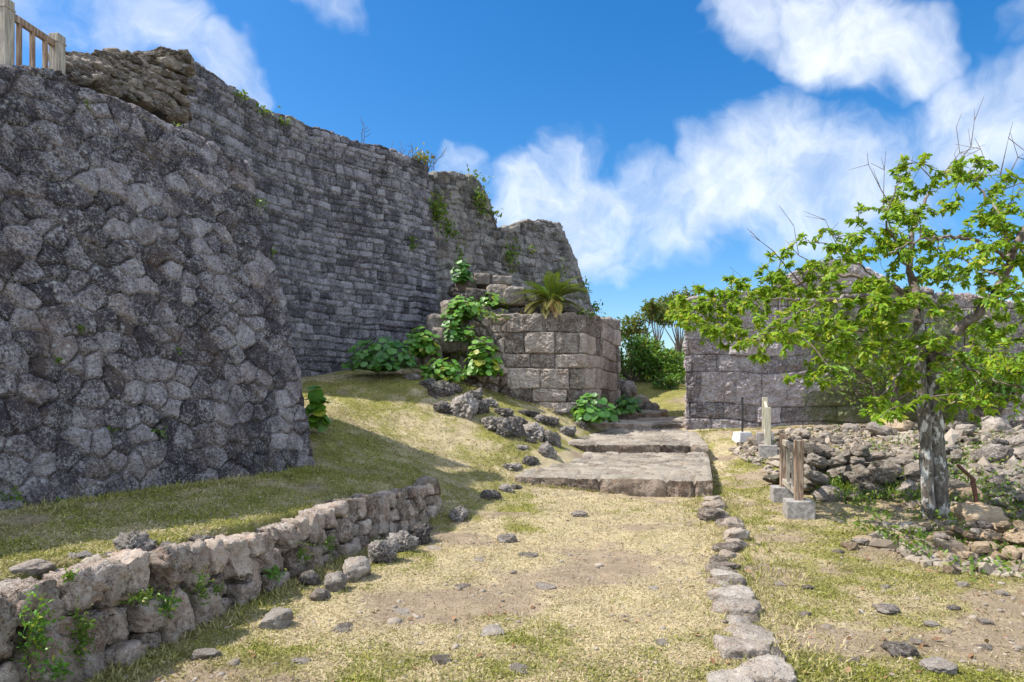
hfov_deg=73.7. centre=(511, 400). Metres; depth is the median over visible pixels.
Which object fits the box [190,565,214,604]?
wall weed
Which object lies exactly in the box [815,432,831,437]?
rubble stone
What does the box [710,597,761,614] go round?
kerb stone
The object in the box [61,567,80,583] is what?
wall weed
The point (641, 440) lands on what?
stone step
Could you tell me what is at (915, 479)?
heap boulder
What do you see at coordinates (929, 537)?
broken stone
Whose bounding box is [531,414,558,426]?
coral rock
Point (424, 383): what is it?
coral rock
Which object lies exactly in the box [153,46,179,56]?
loose stone
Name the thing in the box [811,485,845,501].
heap boulder
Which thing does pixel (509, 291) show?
broken block
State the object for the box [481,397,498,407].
coral rock
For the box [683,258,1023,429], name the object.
ashlar wall
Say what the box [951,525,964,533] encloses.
broken stone
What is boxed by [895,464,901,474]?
heap boulder
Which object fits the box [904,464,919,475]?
heap boulder
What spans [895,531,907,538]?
broken stone
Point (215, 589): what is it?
wall weed
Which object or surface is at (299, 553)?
wall weed
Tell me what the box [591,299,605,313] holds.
wall fern
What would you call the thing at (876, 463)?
heap boulder
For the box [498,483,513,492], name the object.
edging stone
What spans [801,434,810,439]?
rubble stone
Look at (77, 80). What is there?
loose stone
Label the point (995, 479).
scattered stone
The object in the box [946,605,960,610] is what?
stone
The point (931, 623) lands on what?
stone
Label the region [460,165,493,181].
wall fern
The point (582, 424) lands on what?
edging stone
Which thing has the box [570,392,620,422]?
leafy plant
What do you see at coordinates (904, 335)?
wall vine
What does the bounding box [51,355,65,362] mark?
wall fern
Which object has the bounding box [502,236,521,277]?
wall fern
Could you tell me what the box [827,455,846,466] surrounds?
heap boulder
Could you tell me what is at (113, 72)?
loose stone
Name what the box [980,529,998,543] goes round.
broken stone
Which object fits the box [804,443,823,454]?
heap boulder
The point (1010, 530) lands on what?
broken stone
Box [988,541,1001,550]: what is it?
broken stone
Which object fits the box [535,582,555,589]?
embedded stone
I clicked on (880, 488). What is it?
heap boulder
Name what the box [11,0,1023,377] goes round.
sky
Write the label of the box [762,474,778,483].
heap boulder
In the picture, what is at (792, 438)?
rubble stone
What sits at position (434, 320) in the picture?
broken block
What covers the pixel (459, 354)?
wall fern
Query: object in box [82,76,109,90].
loose stone
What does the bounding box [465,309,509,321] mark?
wall fern
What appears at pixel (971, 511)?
boulder
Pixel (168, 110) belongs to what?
loose stone
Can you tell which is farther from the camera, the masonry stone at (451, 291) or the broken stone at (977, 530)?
the masonry stone at (451, 291)
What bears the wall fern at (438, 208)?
attached to the ruined end wall at (485, 240)
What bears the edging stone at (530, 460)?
on the ground at (568, 454)
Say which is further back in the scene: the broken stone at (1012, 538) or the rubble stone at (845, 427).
the rubble stone at (845, 427)
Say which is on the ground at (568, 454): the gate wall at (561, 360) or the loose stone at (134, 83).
the gate wall at (561, 360)
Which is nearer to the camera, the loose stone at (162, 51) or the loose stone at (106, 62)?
the loose stone at (106, 62)
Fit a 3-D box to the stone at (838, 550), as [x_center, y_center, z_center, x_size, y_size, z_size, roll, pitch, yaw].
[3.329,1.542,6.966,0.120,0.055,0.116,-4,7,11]
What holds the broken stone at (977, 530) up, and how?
on the broken stone
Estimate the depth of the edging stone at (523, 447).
12.66 m
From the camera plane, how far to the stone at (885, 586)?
5.76 m
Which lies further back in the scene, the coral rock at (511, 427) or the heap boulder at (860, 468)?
the coral rock at (511, 427)
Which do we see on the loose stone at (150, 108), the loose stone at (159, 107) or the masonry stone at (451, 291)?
the loose stone at (159, 107)
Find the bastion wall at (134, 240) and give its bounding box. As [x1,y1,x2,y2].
[0,64,314,509]
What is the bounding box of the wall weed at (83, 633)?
[65,597,101,665]
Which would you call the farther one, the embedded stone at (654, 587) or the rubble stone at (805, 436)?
the rubble stone at (805, 436)
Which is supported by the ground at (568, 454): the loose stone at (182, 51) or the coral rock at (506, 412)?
the coral rock at (506, 412)
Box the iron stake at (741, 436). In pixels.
[732,397,751,442]
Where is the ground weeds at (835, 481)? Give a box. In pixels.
[748,422,1023,581]
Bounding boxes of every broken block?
[419,345,442,367]
[425,313,447,336]
[431,327,460,354]
[439,300,470,323]
[454,276,476,292]
[465,288,486,303]
[474,273,490,288]
[486,284,507,308]
[492,275,512,285]
[503,286,525,306]
[521,306,539,313]
[560,307,584,312]
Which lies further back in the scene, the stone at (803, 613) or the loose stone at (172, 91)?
the loose stone at (172, 91)
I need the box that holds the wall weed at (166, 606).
[154,589,184,618]
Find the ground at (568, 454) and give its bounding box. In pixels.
[0,368,1023,681]
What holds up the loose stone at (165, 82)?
on the loose stone at (172, 91)
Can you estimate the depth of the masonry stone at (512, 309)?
17.09 m
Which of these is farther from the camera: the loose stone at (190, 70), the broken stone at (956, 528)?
the loose stone at (190, 70)
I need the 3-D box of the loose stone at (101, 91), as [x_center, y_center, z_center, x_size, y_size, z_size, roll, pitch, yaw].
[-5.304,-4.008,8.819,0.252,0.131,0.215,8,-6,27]
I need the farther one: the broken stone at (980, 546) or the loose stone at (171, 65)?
the loose stone at (171, 65)
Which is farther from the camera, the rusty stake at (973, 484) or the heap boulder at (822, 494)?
the heap boulder at (822, 494)
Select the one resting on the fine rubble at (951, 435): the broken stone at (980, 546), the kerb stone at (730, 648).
the broken stone at (980, 546)
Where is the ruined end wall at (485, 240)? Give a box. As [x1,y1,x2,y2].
[428,171,593,327]
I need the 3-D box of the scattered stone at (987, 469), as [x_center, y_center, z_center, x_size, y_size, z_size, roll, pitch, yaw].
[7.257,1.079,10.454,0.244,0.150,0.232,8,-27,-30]
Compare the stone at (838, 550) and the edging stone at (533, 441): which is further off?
the edging stone at (533, 441)
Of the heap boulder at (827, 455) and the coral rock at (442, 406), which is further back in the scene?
the coral rock at (442, 406)
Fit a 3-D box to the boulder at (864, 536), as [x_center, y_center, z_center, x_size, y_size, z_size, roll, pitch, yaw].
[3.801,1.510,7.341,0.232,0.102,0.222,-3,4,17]
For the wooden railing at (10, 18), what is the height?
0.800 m
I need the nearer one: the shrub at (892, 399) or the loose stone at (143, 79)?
the loose stone at (143, 79)
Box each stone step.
[515,451,712,497]
[567,428,708,453]
[593,416,686,428]
[617,409,667,417]
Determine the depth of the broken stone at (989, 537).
6.91 m
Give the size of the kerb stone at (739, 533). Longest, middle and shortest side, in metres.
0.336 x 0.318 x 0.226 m
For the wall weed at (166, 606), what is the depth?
4.42 m
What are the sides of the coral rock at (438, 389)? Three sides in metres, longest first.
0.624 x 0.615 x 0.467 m
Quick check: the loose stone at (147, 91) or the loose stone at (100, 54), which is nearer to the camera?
the loose stone at (100, 54)
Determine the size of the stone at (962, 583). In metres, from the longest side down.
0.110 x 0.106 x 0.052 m
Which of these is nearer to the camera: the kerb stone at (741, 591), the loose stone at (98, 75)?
the kerb stone at (741, 591)
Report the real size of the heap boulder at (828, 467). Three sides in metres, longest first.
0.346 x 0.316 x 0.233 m
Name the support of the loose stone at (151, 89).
on the loose stone at (159, 97)
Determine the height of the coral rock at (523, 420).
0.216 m
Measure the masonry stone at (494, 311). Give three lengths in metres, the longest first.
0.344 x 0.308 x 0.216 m
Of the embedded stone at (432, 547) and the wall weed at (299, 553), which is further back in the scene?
the embedded stone at (432, 547)
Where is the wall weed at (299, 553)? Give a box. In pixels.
[295,539,314,564]
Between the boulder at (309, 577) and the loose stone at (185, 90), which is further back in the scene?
the loose stone at (185, 90)
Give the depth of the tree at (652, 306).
28.63 m
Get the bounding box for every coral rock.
[402,373,422,379]
[420,378,435,386]
[427,380,455,398]
[432,401,451,413]
[449,392,478,420]
[450,383,462,392]
[464,388,483,399]
[476,399,489,414]
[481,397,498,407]
[481,416,500,430]
[494,407,514,416]
[495,417,525,437]
[508,416,527,424]
[517,409,539,416]
[523,422,545,441]
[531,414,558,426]
[552,408,568,414]
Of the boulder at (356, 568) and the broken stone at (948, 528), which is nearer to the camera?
the boulder at (356, 568)
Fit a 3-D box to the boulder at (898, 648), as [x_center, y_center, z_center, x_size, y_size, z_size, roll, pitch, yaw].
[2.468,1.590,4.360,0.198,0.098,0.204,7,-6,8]
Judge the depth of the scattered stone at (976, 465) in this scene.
10.71 m
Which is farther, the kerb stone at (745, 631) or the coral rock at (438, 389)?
the coral rock at (438, 389)
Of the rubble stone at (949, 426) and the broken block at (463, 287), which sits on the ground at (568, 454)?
the rubble stone at (949, 426)
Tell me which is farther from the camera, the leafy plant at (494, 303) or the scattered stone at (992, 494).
the leafy plant at (494, 303)
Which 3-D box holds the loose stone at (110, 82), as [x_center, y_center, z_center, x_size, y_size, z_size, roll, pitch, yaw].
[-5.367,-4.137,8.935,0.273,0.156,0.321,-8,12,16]
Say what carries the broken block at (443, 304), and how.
on the gate wall at (561, 360)
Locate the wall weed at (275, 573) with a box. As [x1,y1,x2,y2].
[262,565,286,581]
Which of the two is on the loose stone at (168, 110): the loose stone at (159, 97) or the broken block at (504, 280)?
the loose stone at (159, 97)
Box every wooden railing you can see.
[0,0,66,73]
[756,397,777,458]
[770,434,814,519]
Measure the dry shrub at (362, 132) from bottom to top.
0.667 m
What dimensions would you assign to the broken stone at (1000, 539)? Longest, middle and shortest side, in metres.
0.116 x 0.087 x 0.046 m
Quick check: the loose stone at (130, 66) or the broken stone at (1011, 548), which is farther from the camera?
the loose stone at (130, 66)
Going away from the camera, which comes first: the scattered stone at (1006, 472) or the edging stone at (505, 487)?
the scattered stone at (1006, 472)
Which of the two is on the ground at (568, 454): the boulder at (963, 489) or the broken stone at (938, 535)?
the boulder at (963, 489)
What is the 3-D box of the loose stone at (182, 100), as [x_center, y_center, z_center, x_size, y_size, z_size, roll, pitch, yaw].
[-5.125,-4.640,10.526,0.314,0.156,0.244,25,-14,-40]
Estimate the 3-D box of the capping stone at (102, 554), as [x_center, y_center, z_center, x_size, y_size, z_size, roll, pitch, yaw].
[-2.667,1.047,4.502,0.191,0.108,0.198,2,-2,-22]
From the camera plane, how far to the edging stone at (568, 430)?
14.72 m
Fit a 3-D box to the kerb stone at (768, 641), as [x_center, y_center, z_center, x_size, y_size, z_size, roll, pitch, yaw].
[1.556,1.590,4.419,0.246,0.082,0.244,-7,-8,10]
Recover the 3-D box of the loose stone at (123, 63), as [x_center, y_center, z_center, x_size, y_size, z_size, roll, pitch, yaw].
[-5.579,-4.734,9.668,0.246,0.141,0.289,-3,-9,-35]
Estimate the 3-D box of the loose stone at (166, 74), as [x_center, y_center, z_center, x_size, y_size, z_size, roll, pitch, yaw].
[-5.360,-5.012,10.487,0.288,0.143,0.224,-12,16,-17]
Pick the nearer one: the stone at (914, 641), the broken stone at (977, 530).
the stone at (914, 641)
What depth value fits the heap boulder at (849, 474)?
10.07 m
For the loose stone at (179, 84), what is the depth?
10.54 m
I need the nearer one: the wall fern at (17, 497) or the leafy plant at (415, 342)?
the wall fern at (17, 497)
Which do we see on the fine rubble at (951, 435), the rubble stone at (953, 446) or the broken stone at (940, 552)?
the broken stone at (940, 552)
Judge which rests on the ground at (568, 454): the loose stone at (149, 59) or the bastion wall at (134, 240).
the bastion wall at (134, 240)
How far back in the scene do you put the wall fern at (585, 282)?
22.95 m
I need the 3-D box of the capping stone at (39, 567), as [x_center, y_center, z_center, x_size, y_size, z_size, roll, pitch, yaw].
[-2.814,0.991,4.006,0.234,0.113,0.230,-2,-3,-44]
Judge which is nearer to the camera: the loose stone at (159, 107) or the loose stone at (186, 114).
the loose stone at (159, 107)
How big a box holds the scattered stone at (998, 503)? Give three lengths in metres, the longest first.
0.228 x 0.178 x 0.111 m
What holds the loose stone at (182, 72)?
on the loose stone at (191, 87)
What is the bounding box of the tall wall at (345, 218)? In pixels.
[179,61,438,376]
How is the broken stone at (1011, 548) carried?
on the fine rubble at (951, 435)
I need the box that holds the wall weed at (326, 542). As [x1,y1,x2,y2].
[319,533,337,559]
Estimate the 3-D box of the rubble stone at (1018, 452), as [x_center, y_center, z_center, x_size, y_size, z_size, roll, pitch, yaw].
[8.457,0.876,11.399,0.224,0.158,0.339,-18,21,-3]
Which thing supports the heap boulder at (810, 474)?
on the heap boulder at (819, 481)
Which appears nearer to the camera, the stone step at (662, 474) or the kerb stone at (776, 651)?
the kerb stone at (776, 651)
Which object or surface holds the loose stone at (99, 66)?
on the loose stone
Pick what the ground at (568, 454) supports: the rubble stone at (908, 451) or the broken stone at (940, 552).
the rubble stone at (908, 451)
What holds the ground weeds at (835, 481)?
on the ground at (568, 454)
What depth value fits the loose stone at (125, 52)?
9.79 m
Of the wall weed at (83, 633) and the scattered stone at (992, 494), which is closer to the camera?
the wall weed at (83, 633)
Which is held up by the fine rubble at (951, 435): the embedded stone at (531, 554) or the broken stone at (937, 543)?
the broken stone at (937, 543)
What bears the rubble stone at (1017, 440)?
on the ground at (568, 454)
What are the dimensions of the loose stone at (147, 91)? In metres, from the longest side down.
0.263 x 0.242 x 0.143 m
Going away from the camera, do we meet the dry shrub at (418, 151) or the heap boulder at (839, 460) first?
the heap boulder at (839, 460)
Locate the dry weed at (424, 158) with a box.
[409,143,434,164]
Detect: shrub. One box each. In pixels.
[360,118,368,142]
[391,141,446,162]
[619,333,671,381]
[621,335,682,379]
[646,372,685,389]
[648,348,685,381]
[833,335,942,416]
[904,347,1023,418]
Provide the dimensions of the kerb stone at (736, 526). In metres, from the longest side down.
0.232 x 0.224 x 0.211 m
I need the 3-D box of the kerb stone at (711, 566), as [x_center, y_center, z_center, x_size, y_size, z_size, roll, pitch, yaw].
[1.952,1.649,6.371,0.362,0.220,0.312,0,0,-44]
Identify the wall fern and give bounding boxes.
[0,485,27,506]
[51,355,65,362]
[76,323,86,334]
[151,421,166,439]
[234,89,249,100]
[253,197,269,212]
[255,103,280,119]
[276,116,290,125]
[408,235,418,251]
[428,189,454,242]
[441,219,459,241]
[451,351,468,360]
[455,235,467,262]
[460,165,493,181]
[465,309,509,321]
[469,174,492,224]
[489,206,501,219]
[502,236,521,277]
[526,245,536,253]
[554,257,567,279]
[577,308,604,318]
[582,276,590,299]
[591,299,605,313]
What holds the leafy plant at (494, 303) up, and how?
on the gate wall at (561, 360)
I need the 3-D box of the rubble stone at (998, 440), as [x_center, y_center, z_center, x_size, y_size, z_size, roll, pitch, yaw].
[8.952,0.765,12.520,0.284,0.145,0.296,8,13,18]
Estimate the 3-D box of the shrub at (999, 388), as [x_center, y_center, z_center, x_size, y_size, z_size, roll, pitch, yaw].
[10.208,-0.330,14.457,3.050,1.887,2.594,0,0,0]
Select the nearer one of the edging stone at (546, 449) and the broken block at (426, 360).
the edging stone at (546, 449)
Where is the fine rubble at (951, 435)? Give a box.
[728,423,1023,577]
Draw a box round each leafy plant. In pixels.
[305,385,331,431]
[341,337,423,372]
[402,325,440,357]
[421,357,466,382]
[439,314,465,341]
[440,295,484,320]
[450,257,473,283]
[459,326,477,345]
[462,336,503,377]
[474,292,507,309]
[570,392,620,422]
[573,408,593,422]
[614,394,643,413]
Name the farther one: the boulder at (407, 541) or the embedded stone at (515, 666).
the boulder at (407, 541)
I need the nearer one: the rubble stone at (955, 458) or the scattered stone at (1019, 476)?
the scattered stone at (1019, 476)
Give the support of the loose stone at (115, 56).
on the loose stone at (111, 60)
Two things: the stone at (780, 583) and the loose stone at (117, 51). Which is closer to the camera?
the stone at (780, 583)
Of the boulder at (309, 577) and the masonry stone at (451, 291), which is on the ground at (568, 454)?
the boulder at (309, 577)
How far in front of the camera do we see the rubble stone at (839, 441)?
13.63 m
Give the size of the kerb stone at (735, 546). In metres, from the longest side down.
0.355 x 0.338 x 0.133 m
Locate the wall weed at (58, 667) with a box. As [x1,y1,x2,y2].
[21,648,73,681]
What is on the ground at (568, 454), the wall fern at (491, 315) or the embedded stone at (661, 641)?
the embedded stone at (661, 641)
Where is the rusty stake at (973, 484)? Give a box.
[956,464,978,502]
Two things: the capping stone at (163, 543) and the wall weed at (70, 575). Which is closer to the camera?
the wall weed at (70, 575)
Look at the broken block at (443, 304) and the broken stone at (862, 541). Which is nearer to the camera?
the broken stone at (862, 541)
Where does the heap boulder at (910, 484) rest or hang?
on the ground at (568, 454)
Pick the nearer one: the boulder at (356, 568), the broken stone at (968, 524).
the boulder at (356, 568)
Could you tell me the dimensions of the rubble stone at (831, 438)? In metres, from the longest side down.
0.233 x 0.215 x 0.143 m
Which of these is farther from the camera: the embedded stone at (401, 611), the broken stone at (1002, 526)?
the broken stone at (1002, 526)
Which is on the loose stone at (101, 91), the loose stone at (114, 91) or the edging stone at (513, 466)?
the loose stone at (114, 91)
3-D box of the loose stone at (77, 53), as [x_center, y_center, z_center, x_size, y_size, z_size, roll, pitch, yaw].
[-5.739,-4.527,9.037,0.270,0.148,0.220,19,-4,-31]
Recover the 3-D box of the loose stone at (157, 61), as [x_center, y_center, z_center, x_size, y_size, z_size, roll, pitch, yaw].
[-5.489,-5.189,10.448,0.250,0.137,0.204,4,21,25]
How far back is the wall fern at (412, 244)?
18.36 m
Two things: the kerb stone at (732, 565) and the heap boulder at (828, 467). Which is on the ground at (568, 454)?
the kerb stone at (732, 565)
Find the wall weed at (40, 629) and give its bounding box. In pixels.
[12,585,65,681]
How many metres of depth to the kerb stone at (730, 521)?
8.20 m
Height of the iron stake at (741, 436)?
1.015 m
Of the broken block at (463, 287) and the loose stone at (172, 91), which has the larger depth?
the broken block at (463, 287)
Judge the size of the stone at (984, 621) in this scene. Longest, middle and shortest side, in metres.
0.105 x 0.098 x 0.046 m
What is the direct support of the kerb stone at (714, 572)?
on the ground at (568, 454)
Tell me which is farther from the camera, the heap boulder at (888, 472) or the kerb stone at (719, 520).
the heap boulder at (888, 472)
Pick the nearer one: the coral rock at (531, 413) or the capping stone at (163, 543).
the capping stone at (163, 543)
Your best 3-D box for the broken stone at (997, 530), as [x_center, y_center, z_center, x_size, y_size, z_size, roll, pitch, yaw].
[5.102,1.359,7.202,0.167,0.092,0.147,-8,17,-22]
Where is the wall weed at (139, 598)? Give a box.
[119,585,165,607]
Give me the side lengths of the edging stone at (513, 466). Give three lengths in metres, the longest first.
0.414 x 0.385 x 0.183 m
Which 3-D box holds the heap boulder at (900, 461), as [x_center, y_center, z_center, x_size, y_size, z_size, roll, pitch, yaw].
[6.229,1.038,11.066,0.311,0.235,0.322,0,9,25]
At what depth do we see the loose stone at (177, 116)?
10.21 m
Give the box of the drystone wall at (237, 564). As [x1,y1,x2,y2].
[0,477,441,681]
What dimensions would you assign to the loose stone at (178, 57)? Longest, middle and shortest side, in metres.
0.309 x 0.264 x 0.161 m
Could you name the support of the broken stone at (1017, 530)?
on the broken stone
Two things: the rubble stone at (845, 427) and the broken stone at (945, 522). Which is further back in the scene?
the rubble stone at (845, 427)
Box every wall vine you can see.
[791,335,878,402]
[836,311,962,373]
[852,369,915,400]
[937,315,1022,370]
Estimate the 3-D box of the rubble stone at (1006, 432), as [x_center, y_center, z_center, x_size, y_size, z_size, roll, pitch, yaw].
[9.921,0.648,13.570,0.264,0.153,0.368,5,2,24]
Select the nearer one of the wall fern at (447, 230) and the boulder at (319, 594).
the boulder at (319, 594)
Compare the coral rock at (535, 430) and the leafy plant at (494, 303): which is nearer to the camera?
the coral rock at (535, 430)
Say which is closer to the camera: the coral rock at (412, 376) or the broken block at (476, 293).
the coral rock at (412, 376)
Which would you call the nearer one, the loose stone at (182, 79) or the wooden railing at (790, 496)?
the wooden railing at (790, 496)
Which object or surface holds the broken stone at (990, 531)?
on the fine rubble at (951, 435)
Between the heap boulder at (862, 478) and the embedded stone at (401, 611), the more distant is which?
the heap boulder at (862, 478)
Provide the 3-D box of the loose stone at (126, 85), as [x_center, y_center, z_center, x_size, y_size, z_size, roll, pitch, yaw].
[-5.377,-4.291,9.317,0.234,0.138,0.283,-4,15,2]
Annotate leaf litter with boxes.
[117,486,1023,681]
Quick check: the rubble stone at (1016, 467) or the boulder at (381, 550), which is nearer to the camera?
the boulder at (381, 550)
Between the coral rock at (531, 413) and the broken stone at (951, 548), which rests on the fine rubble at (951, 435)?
the broken stone at (951, 548)
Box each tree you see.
[616,310,661,377]
[635,286,696,356]
[640,298,678,343]
[658,97,1023,519]
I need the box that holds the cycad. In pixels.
[510,271,590,318]
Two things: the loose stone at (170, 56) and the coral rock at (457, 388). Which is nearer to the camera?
the loose stone at (170, 56)
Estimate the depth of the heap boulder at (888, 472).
9.68 m
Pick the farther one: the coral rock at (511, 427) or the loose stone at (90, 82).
the coral rock at (511, 427)
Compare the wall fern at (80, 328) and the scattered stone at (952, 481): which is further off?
the scattered stone at (952, 481)
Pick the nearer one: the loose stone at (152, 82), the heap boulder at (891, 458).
the loose stone at (152, 82)
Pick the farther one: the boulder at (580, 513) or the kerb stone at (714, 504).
the kerb stone at (714, 504)
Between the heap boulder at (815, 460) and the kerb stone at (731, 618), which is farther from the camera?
the heap boulder at (815, 460)
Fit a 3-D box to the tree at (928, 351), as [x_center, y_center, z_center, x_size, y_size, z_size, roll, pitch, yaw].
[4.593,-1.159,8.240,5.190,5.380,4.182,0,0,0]
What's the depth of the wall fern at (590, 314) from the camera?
16.55 m
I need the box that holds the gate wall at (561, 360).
[408,312,620,417]
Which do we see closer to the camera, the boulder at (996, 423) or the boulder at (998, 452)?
the boulder at (998, 452)
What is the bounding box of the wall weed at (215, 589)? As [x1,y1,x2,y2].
[213,581,225,595]
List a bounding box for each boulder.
[189,648,221,660]
[259,607,293,629]
[298,570,320,585]
[309,588,330,601]
[323,571,346,591]
[342,556,370,581]
[368,537,400,563]
[386,530,418,551]
[408,522,432,544]
[448,505,468,521]
[497,533,516,542]
[571,510,587,516]
[619,379,636,399]
[634,394,649,409]
[643,401,659,409]
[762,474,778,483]
[790,478,814,491]
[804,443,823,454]
[804,450,832,459]
[804,464,815,470]
[804,469,824,479]
[804,473,829,485]
[806,453,827,468]
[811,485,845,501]
[826,456,842,469]
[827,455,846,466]
[827,466,845,477]
[832,450,850,461]
[840,541,858,550]
[842,463,866,482]
[843,471,863,478]
[846,491,866,501]
[849,472,885,488]
[850,445,869,456]
[850,457,864,464]
[854,535,872,545]
[857,482,876,498]
[858,454,874,461]
[863,459,898,483]
[867,460,886,469]
[869,486,884,498]
[871,451,886,459]
[872,603,899,613]
[880,641,918,657]
[884,419,914,431]
[887,457,908,460]
[891,458,905,468]
[894,479,920,499]
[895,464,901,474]
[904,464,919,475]
[905,476,919,482]
[919,656,957,675]
[949,484,985,502]
[950,502,1008,522]
[970,443,1014,463]
[979,415,1012,432]
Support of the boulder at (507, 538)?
on the ground at (568, 454)
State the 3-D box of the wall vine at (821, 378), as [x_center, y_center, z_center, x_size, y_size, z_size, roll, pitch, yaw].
[7.637,-0.799,15.893,2.132,1.759,2.098,0,0,-23]
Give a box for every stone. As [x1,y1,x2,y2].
[9,559,55,576]
[48,66,71,79]
[66,61,73,68]
[66,67,80,77]
[66,550,94,558]
[68,60,84,69]
[69,71,83,85]
[70,51,82,56]
[73,56,84,64]
[78,63,87,72]
[80,78,94,86]
[81,75,87,83]
[82,52,95,60]
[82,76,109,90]
[85,65,95,71]
[87,61,105,71]
[90,73,103,78]
[91,49,107,59]
[93,55,113,66]
[94,85,110,95]
[100,551,113,556]
[102,47,123,57]
[103,77,114,85]
[104,65,119,78]
[106,52,118,59]
[108,56,114,65]
[108,85,121,97]
[112,78,123,87]
[112,530,156,550]
[113,64,129,73]
[118,60,126,67]
[118,71,131,81]
[119,89,128,99]
[120,50,129,59]
[122,81,129,90]
[122,92,138,104]
[123,59,136,70]
[125,50,143,65]
[125,76,143,89]
[128,84,135,92]
[130,92,142,100]
[132,65,142,73]
[132,74,147,85]
[134,50,156,64]
[135,90,152,107]
[137,54,155,65]
[138,56,150,67]
[138,73,156,87]
[142,100,155,112]
[143,87,151,95]
[144,72,158,81]
[144,86,159,93]
[148,64,162,74]
[150,91,167,105]
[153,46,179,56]
[153,99,165,114]
[154,58,160,64]
[154,82,166,91]
[156,52,176,60]
[156,73,169,86]
[158,57,180,71]
[159,106,171,116]
[160,91,171,102]
[160,540,171,545]
[161,69,172,78]
[164,78,180,91]
[164,110,184,122]
[166,85,175,96]
[169,100,178,108]
[170,72,177,80]
[171,94,190,106]
[173,54,184,62]
[174,62,195,77]
[174,68,187,76]
[174,73,187,84]
[175,80,182,88]
[175,109,188,124]
[177,49,193,66]
[179,83,189,95]
[180,53,190,64]
[180,106,192,120]
[185,81,195,92]
[189,535,214,541]
[291,657,310,663]
[331,622,352,632]
[393,607,409,614]
[414,475,435,485]
[426,546,439,549]
[431,654,452,664]
[447,287,455,296]
[452,291,460,296]
[455,583,470,588]
[473,557,483,561]
[478,305,491,315]
[480,489,501,499]
[480,624,504,635]
[487,309,497,315]
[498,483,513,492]
[502,463,521,469]
[508,306,518,312]
[509,663,531,673]
[512,484,522,488]
[515,444,528,449]
[518,552,538,557]
[521,456,539,465]
[524,439,536,443]
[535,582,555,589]
[537,441,556,459]
[543,429,560,447]
[559,425,576,436]
[574,421,587,428]
[647,586,657,589]
[653,638,668,645]
[697,507,728,520]
[701,500,727,508]
[703,495,722,500]
[704,562,737,572]
[704,574,746,586]
[705,669,754,681]
[706,585,754,599]
[708,554,730,562]
[710,541,743,552]
[710,569,742,576]
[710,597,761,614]
[712,634,770,659]
[715,516,730,524]
[717,516,744,527]
[718,549,736,557]
[718,561,741,568]
[723,527,750,540]
[724,614,751,624]
[724,622,778,645]
[725,538,747,546]
[726,611,760,622]
[728,524,745,528]
[730,654,796,681]
[744,622,775,636]
[750,638,772,647]
[771,646,786,661]
[772,581,785,585]
[789,436,799,441]
[799,611,810,616]
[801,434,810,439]
[801,585,814,589]
[809,438,824,444]
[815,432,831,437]
[823,447,834,452]
[829,436,841,441]
[831,439,844,443]
[831,549,843,553]
[841,423,859,431]
[849,657,859,662]
[850,538,869,544]
[866,421,891,435]
[880,584,889,588]
[886,452,896,456]
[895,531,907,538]
[897,449,918,458]
[908,637,926,645]
[912,434,919,441]
[914,526,926,533]
[917,522,930,528]
[923,620,939,626]
[926,535,933,540]
[932,531,953,536]
[933,532,948,540]
[933,539,951,547]
[936,550,948,557]
[938,525,952,530]
[939,543,959,554]
[942,520,956,525]
[942,564,961,573]
[944,422,956,430]
[945,444,961,450]
[945,447,952,454]
[946,454,961,463]
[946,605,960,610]
[949,449,962,456]
[949,478,962,484]
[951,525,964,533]
[955,424,977,432]
[955,581,969,586]
[957,551,974,558]
[960,437,980,443]
[963,431,974,436]
[963,530,976,539]
[965,521,974,527]
[968,463,989,467]
[970,528,980,533]
[970,541,990,552]
[971,534,979,538]
[975,520,993,529]
[976,466,994,474]
[976,618,994,624]
[976,644,992,650]
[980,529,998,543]
[984,534,999,540]
[985,475,1007,486]
[985,529,997,533]
[986,492,1000,498]
[986,549,1004,559]
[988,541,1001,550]
[991,437,1008,445]
[991,499,1006,507]
[992,483,1011,491]
[992,523,1005,533]
[992,536,1006,542]
[993,589,1009,595]
[995,522,1010,529]
[998,470,1019,476]
[1001,548,1018,560]
[1002,429,1016,434]
[1003,527,1013,535]
[1004,532,1021,545]
[1004,545,1021,558]
[1007,433,1023,447]
[1007,552,1019,559]
[1008,465,1023,473]
[1009,420,1017,427]
[1010,479,1021,485]
[1012,429,1023,436]
[1012,520,1023,528]
[1013,447,1023,459]
[1013,497,1023,504]
[1013,528,1023,532]
[1016,473,1023,478]
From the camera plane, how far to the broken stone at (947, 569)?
6.13 m
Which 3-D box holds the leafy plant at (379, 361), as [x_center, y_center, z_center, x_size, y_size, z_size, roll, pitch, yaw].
[-2.822,-1.014,14.921,1.784,0.790,1.551,0,0,0]
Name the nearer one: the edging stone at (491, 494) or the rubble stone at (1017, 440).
the edging stone at (491, 494)
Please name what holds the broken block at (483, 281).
on the masonry stone
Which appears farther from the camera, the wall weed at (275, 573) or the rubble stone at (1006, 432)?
the rubble stone at (1006, 432)
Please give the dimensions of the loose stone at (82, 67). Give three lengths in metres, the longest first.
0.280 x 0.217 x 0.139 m
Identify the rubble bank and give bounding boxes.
[81,72,176,126]
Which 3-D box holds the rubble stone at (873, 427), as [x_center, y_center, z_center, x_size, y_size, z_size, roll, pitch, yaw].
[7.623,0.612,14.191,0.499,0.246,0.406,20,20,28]
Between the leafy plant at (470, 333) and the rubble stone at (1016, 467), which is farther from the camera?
the leafy plant at (470, 333)
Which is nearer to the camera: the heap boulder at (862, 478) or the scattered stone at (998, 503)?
the scattered stone at (998, 503)
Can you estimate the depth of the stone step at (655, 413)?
18.58 m
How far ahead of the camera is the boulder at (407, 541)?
6.96 m
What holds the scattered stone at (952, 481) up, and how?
on the ground at (568, 454)

